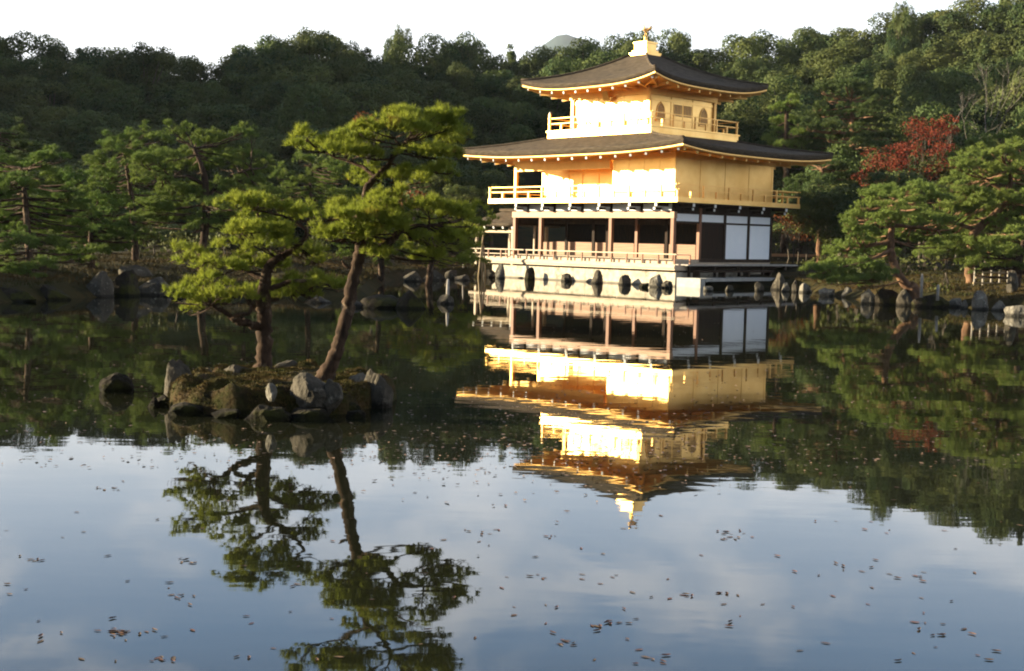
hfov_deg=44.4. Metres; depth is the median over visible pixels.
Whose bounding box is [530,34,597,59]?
distant hill
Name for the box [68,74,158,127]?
evergreen tree
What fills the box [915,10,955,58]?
evergreen tree
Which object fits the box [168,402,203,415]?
rock
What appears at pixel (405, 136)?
evergreen tree
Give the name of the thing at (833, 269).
shore pine
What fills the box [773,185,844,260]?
evergreen tree
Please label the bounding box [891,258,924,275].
shrub
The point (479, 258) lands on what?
bamboo pole
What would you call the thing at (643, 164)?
golden pavilion
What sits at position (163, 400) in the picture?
rock
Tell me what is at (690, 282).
stone terrace
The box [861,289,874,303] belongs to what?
rock
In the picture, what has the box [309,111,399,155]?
evergreen tree
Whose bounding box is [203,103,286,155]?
evergreen tree
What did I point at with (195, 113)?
evergreen tree
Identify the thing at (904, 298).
rock
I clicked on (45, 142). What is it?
evergreen tree
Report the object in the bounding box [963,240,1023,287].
shore pine
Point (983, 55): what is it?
conifer tree
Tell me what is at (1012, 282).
stone pillar
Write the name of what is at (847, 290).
rock
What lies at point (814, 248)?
shrub
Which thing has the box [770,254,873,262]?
garden wall
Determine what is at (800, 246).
shore pine
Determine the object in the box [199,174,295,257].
shore pine
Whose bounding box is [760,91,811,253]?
shore pine
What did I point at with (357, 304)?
rock
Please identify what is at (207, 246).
shrub
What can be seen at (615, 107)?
panelled door
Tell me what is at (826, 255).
shrub
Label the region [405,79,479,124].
evergreen tree
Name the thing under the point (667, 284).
rock
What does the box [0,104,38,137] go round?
evergreen tree
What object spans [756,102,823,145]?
evergreen tree
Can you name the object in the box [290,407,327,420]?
rock
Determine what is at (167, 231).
evergreen tree
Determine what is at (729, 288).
rock
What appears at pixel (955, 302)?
rock
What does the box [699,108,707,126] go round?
bell window
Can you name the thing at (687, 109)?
panelled door
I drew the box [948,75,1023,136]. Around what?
bare tree
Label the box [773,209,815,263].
maple tree
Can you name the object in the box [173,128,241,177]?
evergreen tree
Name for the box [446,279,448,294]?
wooden stake
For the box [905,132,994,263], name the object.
evergreen tree
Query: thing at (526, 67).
evergreen tree
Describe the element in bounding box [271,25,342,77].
evergreen tree
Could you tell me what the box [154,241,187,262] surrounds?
shrub
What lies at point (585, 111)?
bell window
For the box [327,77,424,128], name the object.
evergreen tree
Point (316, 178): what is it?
shore pine
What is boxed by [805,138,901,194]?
evergreen tree
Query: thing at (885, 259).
shrub
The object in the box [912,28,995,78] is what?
evergreen tree
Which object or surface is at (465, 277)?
rock
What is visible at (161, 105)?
conifer tree
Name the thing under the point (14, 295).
rock
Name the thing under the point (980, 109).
evergreen tree
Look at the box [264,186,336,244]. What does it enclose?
evergreen tree
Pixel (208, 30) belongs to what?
sky
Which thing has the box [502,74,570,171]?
evergreen tree
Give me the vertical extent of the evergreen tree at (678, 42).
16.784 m
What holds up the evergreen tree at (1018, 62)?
on the terrain at (524, 240)
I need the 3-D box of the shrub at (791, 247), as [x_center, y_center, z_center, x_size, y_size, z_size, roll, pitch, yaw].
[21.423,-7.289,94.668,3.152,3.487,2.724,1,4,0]
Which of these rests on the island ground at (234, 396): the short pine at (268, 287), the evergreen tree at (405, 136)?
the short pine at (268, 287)
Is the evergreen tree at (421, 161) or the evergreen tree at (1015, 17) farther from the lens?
the evergreen tree at (1015, 17)
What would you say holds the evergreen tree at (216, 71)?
on the terrain at (524, 240)
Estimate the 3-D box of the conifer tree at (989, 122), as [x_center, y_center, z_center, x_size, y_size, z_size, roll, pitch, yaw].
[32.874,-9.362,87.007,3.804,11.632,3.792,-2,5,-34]
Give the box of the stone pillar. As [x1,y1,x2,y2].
[1006,270,1017,292]
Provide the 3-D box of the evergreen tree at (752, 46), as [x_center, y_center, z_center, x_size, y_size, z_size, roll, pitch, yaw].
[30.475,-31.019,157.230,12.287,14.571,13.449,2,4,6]
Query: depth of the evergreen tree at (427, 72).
158.82 m
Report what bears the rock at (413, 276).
in the pond water
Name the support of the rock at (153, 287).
on the terrain at (524, 240)
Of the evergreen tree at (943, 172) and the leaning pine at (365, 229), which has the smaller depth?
the leaning pine at (365, 229)
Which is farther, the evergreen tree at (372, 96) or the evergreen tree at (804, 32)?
the evergreen tree at (804, 32)
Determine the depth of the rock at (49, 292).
38.87 m
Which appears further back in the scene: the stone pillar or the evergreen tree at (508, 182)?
the evergreen tree at (508, 182)
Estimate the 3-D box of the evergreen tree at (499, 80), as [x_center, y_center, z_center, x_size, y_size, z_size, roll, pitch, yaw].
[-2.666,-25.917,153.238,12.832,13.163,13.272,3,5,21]
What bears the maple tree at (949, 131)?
on the terrain at (524, 240)
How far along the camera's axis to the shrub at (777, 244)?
93.61 m
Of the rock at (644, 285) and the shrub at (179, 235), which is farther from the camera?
the shrub at (179, 235)
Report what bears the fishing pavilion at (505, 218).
on the terrain at (524, 240)
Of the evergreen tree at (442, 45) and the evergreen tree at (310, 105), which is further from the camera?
the evergreen tree at (442, 45)
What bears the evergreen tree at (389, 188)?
on the terrain at (524, 240)
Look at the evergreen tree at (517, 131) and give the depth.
130.14 m
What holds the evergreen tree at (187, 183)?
on the terrain at (524, 240)
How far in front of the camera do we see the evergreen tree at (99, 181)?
86.22 m
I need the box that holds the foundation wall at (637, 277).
[492,264,683,286]
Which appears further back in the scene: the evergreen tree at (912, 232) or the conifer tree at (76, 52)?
the conifer tree at (76, 52)
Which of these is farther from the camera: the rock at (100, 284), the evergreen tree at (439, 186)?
the evergreen tree at (439, 186)
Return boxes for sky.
[0,0,1014,79]
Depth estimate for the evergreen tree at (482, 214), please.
81.50 m
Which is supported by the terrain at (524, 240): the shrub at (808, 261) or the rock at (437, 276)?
the shrub at (808, 261)
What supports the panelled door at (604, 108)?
in the golden pavilion at (643, 164)
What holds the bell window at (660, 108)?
in the golden pavilion at (643, 164)
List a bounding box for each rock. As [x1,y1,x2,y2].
[0,287,35,301]
[40,284,70,299]
[86,271,113,296]
[99,372,133,392]
[112,269,140,296]
[118,265,152,276]
[138,276,172,295]
[147,397,159,407]
[157,395,169,406]
[164,359,190,396]
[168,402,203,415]
[211,408,240,418]
[223,365,249,372]
[244,404,291,421]
[266,383,276,401]
[274,360,296,368]
[290,372,325,407]
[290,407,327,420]
[305,296,331,302]
[323,379,342,415]
[341,301,361,306]
[346,410,365,418]
[349,373,365,381]
[360,294,398,308]
[364,369,393,408]
[394,290,425,308]
[403,271,422,281]
[422,270,444,280]
[437,294,453,303]
[445,270,456,279]
[454,274,469,280]
[472,270,480,276]
[483,270,494,277]
[495,263,504,278]
[524,267,534,279]
[561,273,571,281]
[590,270,602,283]
[618,275,630,284]
[639,283,648,287]
[649,274,662,286]
[662,280,672,287]
[703,286,712,290]
[725,285,733,290]
[755,282,763,290]
[770,272,784,289]
[781,282,789,291]
[792,280,797,291]
[799,283,811,292]
[819,288,834,295]
[841,287,851,296]
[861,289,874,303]
[875,288,898,304]
[896,289,912,305]
[911,294,949,307]
[948,298,961,306]
[961,300,967,308]
[972,290,988,309]
[991,300,1004,310]
[1004,305,1023,316]
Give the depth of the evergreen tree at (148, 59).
146.43 m
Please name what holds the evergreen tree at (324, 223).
on the terrain at (524, 240)
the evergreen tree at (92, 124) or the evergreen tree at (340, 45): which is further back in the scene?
the evergreen tree at (340, 45)
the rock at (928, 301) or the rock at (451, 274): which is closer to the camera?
the rock at (928, 301)
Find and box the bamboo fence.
[973,268,1008,284]
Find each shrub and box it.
[0,237,24,249]
[139,221,173,254]
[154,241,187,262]
[157,230,191,252]
[182,233,216,253]
[208,230,236,253]
[262,236,281,251]
[311,230,334,253]
[772,223,790,253]
[776,231,812,253]
[795,253,825,263]
[811,235,826,254]
[819,252,853,283]
[845,252,879,273]
[861,247,888,264]
[883,247,916,273]
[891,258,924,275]
[915,254,946,270]
[927,273,953,291]
[937,250,953,270]
[943,262,977,271]
[957,259,990,274]
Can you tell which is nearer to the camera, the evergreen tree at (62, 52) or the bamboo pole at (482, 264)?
the bamboo pole at (482, 264)
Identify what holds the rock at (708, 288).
in the pond water
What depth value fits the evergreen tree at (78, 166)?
96.23 m
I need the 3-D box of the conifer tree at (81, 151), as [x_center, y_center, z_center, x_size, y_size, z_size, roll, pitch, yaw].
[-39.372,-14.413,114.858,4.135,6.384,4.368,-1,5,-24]
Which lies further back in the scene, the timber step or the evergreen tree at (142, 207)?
the evergreen tree at (142, 207)
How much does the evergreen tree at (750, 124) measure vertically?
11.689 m
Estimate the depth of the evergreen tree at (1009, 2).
158.10 m
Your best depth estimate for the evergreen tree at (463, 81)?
148.31 m
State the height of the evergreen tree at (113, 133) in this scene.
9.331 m
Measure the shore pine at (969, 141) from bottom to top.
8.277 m
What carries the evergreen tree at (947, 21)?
on the terrain at (524, 240)
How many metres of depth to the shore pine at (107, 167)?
51.72 m
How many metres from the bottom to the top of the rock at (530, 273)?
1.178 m
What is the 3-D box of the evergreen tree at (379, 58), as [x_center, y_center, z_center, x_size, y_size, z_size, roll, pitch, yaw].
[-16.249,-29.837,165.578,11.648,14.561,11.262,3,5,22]
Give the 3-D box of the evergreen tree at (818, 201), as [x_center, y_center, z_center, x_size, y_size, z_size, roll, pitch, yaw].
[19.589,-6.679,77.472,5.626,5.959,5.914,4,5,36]
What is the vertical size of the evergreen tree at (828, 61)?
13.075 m
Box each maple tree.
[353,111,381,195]
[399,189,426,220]
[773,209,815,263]
[850,147,903,260]
[868,114,960,265]
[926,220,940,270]
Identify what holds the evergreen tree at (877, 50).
on the terrain at (524, 240)
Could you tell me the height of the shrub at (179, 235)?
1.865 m
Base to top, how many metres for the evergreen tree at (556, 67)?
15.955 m
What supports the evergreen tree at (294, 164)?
on the terrain at (524, 240)
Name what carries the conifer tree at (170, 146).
on the terrain at (524, 240)
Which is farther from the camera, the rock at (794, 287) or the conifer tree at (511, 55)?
the conifer tree at (511, 55)
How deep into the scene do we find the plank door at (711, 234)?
66.15 m
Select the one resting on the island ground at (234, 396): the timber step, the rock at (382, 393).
the rock at (382, 393)
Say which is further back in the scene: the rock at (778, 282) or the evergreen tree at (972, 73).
the evergreen tree at (972, 73)
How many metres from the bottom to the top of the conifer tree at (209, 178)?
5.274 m
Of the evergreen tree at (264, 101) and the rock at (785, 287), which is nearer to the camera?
the rock at (785, 287)
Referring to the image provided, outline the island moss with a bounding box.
[166,359,389,414]
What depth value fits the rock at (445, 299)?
41.53 m
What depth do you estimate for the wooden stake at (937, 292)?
45.95 m
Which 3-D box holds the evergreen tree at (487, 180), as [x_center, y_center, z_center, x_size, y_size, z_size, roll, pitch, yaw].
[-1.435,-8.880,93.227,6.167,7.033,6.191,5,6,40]
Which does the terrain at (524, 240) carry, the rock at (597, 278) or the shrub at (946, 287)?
the shrub at (946, 287)
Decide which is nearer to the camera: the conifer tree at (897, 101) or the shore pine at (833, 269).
the shore pine at (833, 269)
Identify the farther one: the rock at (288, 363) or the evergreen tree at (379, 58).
the evergreen tree at (379, 58)
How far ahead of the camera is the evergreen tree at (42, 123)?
120.41 m
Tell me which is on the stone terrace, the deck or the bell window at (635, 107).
the deck
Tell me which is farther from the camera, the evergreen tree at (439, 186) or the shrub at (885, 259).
the evergreen tree at (439, 186)
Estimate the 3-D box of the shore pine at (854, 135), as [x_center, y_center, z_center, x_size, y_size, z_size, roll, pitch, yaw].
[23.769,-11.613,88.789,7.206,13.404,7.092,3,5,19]
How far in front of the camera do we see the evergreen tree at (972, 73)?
122.53 m
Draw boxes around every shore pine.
[0,117,48,206]
[0,143,98,277]
[36,189,144,268]
[76,119,184,260]
[126,117,275,272]
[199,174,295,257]
[267,150,358,264]
[327,186,414,283]
[384,207,499,285]
[445,183,508,244]
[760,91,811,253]
[770,114,833,253]
[783,149,862,261]
[795,76,901,250]
[798,178,959,299]
[900,135,1023,283]
[944,125,1023,270]
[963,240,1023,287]
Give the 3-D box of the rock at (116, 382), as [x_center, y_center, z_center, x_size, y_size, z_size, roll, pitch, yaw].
[-5.394,0.744,17.096,0.476,0.493,0.363,1,4,0]
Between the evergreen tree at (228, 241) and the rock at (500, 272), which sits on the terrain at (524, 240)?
the evergreen tree at (228, 241)
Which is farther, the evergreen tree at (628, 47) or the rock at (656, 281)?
the evergreen tree at (628, 47)
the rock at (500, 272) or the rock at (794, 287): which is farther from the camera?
the rock at (500, 272)
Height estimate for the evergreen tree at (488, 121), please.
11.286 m
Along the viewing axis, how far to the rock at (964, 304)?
46.18 m
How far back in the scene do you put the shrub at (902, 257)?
61.84 m
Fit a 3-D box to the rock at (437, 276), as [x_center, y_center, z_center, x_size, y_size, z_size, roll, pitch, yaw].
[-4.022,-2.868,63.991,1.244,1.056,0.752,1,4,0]
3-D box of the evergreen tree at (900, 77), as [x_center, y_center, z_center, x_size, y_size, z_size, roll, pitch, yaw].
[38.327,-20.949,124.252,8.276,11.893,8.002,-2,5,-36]
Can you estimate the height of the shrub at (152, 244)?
2.124 m
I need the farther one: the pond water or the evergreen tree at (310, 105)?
the evergreen tree at (310, 105)
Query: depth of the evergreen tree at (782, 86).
125.97 m
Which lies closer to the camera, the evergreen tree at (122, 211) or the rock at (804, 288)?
the rock at (804, 288)
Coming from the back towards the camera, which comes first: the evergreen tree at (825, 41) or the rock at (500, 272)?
the evergreen tree at (825, 41)
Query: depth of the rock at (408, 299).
38.15 m
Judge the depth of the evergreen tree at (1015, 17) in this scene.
145.18 m
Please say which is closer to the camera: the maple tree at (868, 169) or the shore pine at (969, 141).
the shore pine at (969, 141)
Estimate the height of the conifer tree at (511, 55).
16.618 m
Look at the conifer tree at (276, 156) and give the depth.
103.70 m
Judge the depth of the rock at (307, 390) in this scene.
15.13 m
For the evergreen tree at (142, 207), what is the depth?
88.03 m
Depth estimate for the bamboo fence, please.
51.05 m
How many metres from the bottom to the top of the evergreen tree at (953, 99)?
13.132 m
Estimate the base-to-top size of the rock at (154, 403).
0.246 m
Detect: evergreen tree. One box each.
[0,29,61,64]
[0,37,16,62]
[0,55,65,90]
[0,80,108,161]
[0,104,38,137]
[0,111,34,139]
[0,129,83,168]
[15,167,144,244]
[17,210,55,245]
[25,56,90,91]
[27,41,75,72]
[27,105,87,161]
[31,193,142,234]
[47,110,145,160]
[55,158,167,243]
[58,58,148,116]
[68,45,154,80]
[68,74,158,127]
[84,120,196,176]
[90,40,194,119]
[93,188,195,247]
[139,223,224,244]
[143,178,201,195]
[147,79,233,132]
[153,52,191,81]
[153,198,220,243]
[162,54,226,92]
[163,103,253,145]
[170,223,280,248]
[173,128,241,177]
[195,72,268,119]
[198,199,324,248]
[202,54,239,86]
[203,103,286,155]
[208,125,305,184]
[218,34,301,93]
[222,47,333,88]
[239,82,298,123]
[252,125,377,189]
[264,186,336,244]
[267,82,357,168]
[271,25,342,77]
[285,29,354,64]
[292,187,357,250]
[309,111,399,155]
[317,49,385,107]
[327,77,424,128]
[335,148,418,187]
[339,39,374,64]
[353,177,401,192]
[362,55,416,68]
[368,115,477,171]
[380,23,418,69]
[385,122,476,166]
[387,41,453,85]
[392,141,480,194]
[400,189,429,242]
[403,156,483,199]
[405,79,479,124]
[416,32,476,80]
[427,61,486,103]
[430,192,507,251]
[436,30,509,97]
[455,101,514,169]
[457,169,527,252]
[465,69,532,106]
[465,96,537,174]
[477,168,523,238]
[494,84,570,138]
[499,44,563,97]
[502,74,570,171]
[527,49,632,125]
[535,36,612,77]
[584,31,636,57]
[607,29,687,62]
[620,34,653,57]
[656,27,702,70]
[676,47,737,72]
[706,29,804,74]
[711,70,727,114]
[716,94,803,145]
[717,58,776,112]
[725,73,835,123]
[732,66,829,95]
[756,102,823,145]
[770,143,830,253]
[772,26,848,69]
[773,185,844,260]
[775,130,862,238]
[777,178,869,252]
[789,40,900,96]
[790,26,883,70]
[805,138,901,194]
[818,170,963,265]
[820,94,897,132]
[822,106,933,249]
[827,57,886,113]
[845,11,923,68]
[852,167,967,265]
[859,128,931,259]
[871,63,935,112]
[878,47,931,89]
[883,0,920,68]
[883,101,999,140]
[893,68,1008,130]
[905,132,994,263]
[907,149,989,265]
[908,66,987,98]
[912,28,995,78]
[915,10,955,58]
[918,0,1009,52]
[950,157,1022,262]
[959,0,1023,52]
[962,66,1023,232]
[972,46,1023,94]
[978,24,1023,85]
[987,121,1023,239]
[997,0,1023,33]
[1001,103,1023,141]
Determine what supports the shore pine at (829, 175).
on the terrain at (524, 240)
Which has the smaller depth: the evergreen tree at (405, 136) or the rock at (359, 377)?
the rock at (359, 377)
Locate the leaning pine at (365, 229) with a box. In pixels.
[282,99,489,380]
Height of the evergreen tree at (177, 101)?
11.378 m
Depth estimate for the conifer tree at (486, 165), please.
110.78 m
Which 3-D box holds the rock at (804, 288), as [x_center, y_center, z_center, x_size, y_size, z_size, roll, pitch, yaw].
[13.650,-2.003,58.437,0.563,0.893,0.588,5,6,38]
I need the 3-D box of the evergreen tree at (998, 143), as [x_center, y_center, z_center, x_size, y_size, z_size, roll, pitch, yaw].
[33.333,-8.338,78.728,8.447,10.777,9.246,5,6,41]
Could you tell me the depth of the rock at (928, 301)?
46.32 m
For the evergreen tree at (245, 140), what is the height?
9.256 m
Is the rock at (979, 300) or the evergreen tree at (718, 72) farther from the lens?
the evergreen tree at (718, 72)
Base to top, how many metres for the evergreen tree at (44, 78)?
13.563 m
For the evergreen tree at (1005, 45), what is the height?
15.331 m
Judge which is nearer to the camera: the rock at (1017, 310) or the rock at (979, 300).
the rock at (1017, 310)
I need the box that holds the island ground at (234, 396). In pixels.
[169,361,396,416]
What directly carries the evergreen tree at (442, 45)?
on the terrain at (524, 240)
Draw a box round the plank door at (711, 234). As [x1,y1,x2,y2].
[701,224,722,258]
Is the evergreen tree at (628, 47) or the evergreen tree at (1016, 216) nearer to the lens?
the evergreen tree at (1016, 216)
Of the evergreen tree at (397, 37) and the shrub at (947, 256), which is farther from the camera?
the evergreen tree at (397, 37)
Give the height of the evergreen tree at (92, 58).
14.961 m
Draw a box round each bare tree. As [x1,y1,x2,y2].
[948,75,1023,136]
[950,61,1023,256]
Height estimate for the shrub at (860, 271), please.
1.656 m
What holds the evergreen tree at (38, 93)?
on the terrain at (524, 240)
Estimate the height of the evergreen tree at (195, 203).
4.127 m
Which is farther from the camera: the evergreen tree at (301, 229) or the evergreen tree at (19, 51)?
the evergreen tree at (19, 51)
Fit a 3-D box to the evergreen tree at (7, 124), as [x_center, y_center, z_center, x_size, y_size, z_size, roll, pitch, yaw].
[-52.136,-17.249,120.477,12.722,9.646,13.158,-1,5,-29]
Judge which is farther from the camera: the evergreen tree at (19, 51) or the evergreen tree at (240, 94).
the evergreen tree at (19, 51)
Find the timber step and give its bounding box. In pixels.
[690,270,773,277]
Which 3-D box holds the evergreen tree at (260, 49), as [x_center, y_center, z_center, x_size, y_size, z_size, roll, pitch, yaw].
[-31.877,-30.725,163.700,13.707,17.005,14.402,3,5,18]
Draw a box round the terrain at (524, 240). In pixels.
[0,158,1023,309]
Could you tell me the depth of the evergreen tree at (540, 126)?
136.28 m
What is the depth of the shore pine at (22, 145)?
57.65 m
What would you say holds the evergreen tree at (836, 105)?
on the terrain at (524, 240)
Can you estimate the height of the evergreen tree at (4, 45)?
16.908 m
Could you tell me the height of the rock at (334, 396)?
0.491 m
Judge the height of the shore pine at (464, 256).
5.236 m
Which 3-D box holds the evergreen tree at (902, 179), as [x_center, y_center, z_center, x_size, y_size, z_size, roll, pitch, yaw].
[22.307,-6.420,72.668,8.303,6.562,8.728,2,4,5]
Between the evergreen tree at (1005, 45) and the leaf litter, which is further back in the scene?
the evergreen tree at (1005, 45)
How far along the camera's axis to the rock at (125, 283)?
41.88 m
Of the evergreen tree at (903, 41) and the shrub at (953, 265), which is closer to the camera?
the shrub at (953, 265)
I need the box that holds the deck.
[671,264,797,276]
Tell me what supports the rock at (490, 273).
in the pond water
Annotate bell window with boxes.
[579,106,589,124]
[629,101,640,120]
[655,102,665,121]
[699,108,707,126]
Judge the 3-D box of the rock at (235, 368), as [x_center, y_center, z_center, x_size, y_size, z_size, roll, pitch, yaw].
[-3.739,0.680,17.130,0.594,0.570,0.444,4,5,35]
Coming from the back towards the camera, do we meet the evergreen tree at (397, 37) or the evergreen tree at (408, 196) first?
the evergreen tree at (397, 37)
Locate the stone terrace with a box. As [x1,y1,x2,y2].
[676,277,774,287]
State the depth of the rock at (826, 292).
54.70 m
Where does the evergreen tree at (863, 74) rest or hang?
on the terrain at (524, 240)
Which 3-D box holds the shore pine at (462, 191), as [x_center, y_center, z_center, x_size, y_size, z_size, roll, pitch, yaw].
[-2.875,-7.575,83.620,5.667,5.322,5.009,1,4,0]
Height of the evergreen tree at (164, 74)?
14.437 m
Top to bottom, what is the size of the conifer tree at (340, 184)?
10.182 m
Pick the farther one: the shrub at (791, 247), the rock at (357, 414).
the shrub at (791, 247)
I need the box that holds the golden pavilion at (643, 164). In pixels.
[463,25,833,271]
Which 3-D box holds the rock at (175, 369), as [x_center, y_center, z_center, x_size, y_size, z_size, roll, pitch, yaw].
[-4.306,0.825,16.298,0.494,1.032,0.208,1,4,0]
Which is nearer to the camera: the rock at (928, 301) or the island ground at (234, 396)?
the island ground at (234, 396)
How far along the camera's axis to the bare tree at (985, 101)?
86.21 m
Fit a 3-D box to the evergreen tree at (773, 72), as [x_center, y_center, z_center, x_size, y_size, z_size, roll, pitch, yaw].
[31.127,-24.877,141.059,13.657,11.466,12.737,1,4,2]
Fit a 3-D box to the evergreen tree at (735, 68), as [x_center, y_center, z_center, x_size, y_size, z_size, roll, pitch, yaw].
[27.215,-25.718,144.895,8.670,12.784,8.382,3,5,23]
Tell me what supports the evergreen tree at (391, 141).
on the terrain at (524, 240)
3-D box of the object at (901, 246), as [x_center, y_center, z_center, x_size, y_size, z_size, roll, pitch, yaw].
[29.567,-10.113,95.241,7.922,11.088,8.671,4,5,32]
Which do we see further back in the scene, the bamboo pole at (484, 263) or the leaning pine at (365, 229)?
the bamboo pole at (484, 263)
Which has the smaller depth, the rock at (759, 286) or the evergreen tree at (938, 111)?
the rock at (759, 286)
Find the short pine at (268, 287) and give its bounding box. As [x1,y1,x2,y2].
[161,189,360,368]
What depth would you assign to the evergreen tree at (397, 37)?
162.76 m
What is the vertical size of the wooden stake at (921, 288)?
0.869 m
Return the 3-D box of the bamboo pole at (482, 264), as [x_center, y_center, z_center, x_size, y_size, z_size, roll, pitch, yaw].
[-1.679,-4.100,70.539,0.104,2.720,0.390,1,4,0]
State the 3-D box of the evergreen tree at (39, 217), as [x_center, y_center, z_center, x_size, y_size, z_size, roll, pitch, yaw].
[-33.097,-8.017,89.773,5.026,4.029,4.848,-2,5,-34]
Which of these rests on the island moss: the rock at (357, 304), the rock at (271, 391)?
the rock at (271, 391)
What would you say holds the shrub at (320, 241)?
on the terrain at (524, 240)
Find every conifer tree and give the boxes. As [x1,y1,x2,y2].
[70,47,82,61]
[71,143,89,166]
[141,92,175,142]
[153,141,187,179]
[195,163,219,186]
[254,145,297,190]
[312,133,353,246]
[473,160,494,175]
[505,43,521,85]
[891,89,906,124]
[956,117,998,261]
[967,35,997,86]
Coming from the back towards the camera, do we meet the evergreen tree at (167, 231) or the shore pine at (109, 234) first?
the evergreen tree at (167, 231)
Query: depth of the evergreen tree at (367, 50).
168.31 m
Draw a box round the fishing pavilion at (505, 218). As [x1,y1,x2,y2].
[465,209,560,264]
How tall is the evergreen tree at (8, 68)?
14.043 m
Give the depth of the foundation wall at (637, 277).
67.09 m
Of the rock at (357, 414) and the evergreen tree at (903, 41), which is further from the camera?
the evergreen tree at (903, 41)
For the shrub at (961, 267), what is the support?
on the terrain at (524, 240)
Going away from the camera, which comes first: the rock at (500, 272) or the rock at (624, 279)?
the rock at (624, 279)
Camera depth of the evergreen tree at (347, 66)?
147.32 m
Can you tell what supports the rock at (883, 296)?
in the pond water
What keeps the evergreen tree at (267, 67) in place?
on the terrain at (524, 240)
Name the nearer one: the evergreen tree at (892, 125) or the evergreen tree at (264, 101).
the evergreen tree at (892, 125)
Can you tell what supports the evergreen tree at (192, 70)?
on the terrain at (524, 240)
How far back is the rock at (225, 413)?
14.89 m
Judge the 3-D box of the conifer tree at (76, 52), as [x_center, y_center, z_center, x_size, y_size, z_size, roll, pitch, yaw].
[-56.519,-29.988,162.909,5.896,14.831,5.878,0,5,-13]
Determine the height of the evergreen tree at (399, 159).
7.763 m
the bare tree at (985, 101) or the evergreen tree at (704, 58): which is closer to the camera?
the bare tree at (985, 101)
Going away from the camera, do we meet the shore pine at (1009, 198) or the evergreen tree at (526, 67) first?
the shore pine at (1009, 198)
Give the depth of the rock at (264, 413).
14.75 m
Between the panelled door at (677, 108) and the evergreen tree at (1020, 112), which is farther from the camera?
the evergreen tree at (1020, 112)
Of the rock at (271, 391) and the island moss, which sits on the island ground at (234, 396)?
the island moss
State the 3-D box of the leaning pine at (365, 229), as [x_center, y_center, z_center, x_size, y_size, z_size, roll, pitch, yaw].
[-1.648,-1.185,16.218,2.755,3.777,1.577,1,4,0]
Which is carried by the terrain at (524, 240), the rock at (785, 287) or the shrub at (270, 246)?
the shrub at (270, 246)
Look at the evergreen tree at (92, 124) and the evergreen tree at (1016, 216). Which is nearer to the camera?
the evergreen tree at (1016, 216)
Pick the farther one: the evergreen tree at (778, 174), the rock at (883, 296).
the evergreen tree at (778, 174)
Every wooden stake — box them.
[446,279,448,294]
[919,274,922,297]
[936,284,939,300]
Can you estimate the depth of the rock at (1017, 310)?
41.66 m
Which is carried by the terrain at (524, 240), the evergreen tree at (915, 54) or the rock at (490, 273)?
the evergreen tree at (915, 54)
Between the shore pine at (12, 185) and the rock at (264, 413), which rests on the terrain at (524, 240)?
the shore pine at (12, 185)
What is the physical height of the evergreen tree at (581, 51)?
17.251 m
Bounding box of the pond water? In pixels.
[0,276,1023,670]
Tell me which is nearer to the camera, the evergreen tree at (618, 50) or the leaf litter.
the leaf litter
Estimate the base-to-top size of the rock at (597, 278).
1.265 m
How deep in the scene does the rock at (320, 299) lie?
40.50 m
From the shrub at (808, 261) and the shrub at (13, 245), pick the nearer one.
the shrub at (13, 245)
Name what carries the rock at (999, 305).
on the terrain at (524, 240)
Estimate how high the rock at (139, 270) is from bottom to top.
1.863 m
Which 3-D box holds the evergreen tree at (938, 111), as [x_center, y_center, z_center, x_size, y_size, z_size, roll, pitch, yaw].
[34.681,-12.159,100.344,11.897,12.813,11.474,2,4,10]
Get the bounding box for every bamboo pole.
[478,234,483,276]
[481,247,482,276]
[483,246,485,276]
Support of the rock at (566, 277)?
in the pond water
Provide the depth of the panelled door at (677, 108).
67.91 m
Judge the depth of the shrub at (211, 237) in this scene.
67.15 m
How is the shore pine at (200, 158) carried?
on the terrain at (524, 240)
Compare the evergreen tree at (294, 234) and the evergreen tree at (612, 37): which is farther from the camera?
the evergreen tree at (612, 37)
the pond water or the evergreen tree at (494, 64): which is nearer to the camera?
the pond water
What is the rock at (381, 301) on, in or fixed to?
in the pond water
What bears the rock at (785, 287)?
in the pond water
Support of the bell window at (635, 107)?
in the golden pavilion at (643, 164)
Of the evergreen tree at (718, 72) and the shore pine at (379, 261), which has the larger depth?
the evergreen tree at (718, 72)
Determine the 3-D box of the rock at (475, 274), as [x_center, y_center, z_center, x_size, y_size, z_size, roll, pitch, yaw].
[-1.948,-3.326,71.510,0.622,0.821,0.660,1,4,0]
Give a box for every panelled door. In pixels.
[599,103,609,127]
[610,102,621,126]
[673,103,682,127]
[682,104,691,128]
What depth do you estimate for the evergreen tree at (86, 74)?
145.34 m
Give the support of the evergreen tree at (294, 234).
on the terrain at (524, 240)
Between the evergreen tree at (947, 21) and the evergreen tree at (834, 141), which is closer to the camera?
the evergreen tree at (834, 141)
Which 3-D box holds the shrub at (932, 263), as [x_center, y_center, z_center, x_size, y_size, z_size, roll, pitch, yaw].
[20.303,-3.285,60.894,1.551,1.817,1.389,1,4,0]

